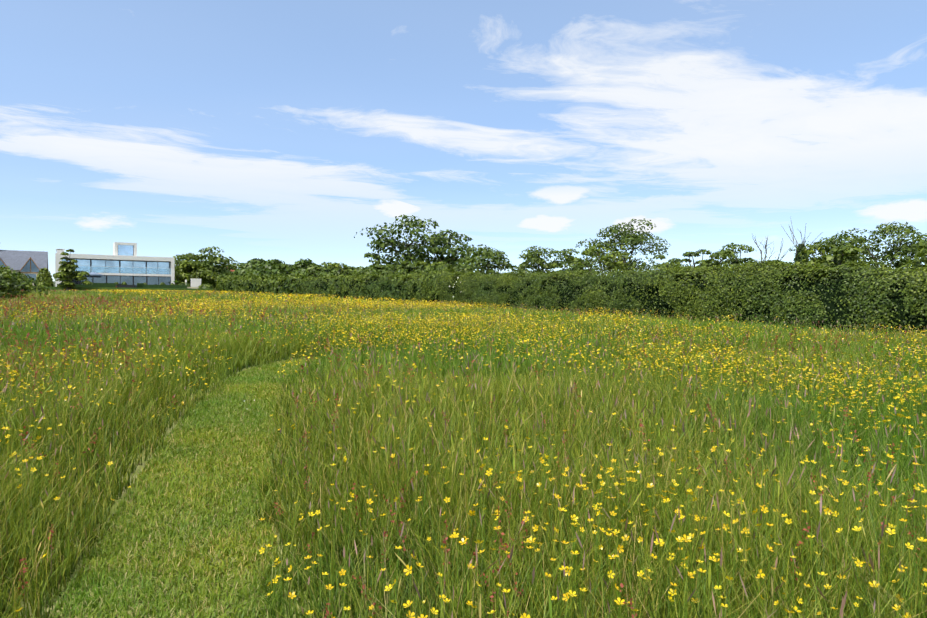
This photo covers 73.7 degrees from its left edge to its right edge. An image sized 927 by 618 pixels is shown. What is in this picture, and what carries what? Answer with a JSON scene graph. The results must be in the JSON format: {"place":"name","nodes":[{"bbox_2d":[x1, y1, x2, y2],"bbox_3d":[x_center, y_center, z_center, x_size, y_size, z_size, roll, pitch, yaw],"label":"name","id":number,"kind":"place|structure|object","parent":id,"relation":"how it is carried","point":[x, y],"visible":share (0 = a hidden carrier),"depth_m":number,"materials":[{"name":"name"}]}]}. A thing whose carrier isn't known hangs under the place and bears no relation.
{"place":"outdoors","nodes":[
{"label":"outdoors","id":0,"kind":"place"},
{"bbox_2d":[9,359,318,617],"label":"grass blades","id":1,"kind":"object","parent":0,"point":[113,506],"depth_m":3.63,"materials":[{"name":"green plant"}]},
{"bbox_2d":[44,351,381,617],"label":"mown grass path","id":2,"kind":"structure","parent":0,"point":[236,396],"depth_m":4.18,"materials":[{"name":"green plant"}]},
{"bbox_2d":[0,281,926,617],"bbox_3d":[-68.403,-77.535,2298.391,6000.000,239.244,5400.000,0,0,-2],"label":"ground","id":3,"kind":"structure","parent":0,"point":[305,489],"depth_m":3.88,"materials":[{"name":"green plant"}]},
{"bbox_2d":[0,250,47,285],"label":"traditional house","id":4,"kind":"structure","parent":3,"relation":"on","point":[30,263],"depth_m":112.56,"materials":[{"name":"stone"}]},
{"bbox_2d":[53,249,92,290],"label":"young tree","id":5,"kind":"object","parent":3,"relation":"on","point":[64,273],"depth_m":98.71,"materials":[{"name":"green plant"}]},
{"bbox_2d":[55,242,174,287],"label":"modern house","id":6,"kind":"structure","parent":3,"relation":"on","point":[124,262],"depth_m":113.22,"materials":[{"name":"grey"}]},
{"bbox_2d":[36,268,215,291],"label":"garden shrubs","id":7,"kind":"object","parent":3,"relation":"on","point":[44,277],"visible":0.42,"depth_m":106.59,"materials":[{"name":"green plant"}]},
{"bbox_2d":[46,272,211,291],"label":"terrace","id":8,"kind":"structure","parent":3,"relation":"on","point":[195,283],"depth_m":107.18,"materials":[{"name":"white concrete"}]},
{"bbox_2d":[0,289,926,617],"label":"meadow seed stems","id":9,"kind":"object","parent":3,"relation":"on","point":[374,353],"visible":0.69,"depth_m":6.37,"materials":[{"name":"green plant"}]},
{"bbox_2d":[0,311,926,617],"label":"buttercup stems","id":10,"kind":"object","parent":3,"relation":"on","point":[700,379],"visible":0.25,"depth_m":5.44,"materials":[{"name":"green plant"}]},
{"bbox_2d":[0,289,926,617],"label":"buttercups","id":11,"kind":"object","parent":3,"relation":"on","point":[488,473],"visible":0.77,"depth_m":7.57,"materials":[{"name":"yellow plant"}]},
{"bbox_2d":[215,247,926,336],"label":"hedge","id":12,"kind":"object","parent":3,"relation":"on","point":[883,279],"depth_m":30.55,"materials":[{"name":"green plant"}]},
{"bbox_2d":[752,217,825,262],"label":"dead trees","id":13,"kind":"object","parent":3,"relation":"on","point":[766,245],"visible":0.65,"depth_m":34.02,"materials":[{"name":"brown wood"}]},
{"bbox_2d":[0,214,926,297],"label":"tree","id":14,"kind":"object","parent":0,"point":[207,269],"depth_m":57.69,"materials":[{"name":"green plant"}]},
{"bbox_2d":[0,0,926,280],"label":"sky","id":15,"kind":"structure","parent":0,"point":[284,130],"materials":[{"name":"blue"}]}
]}

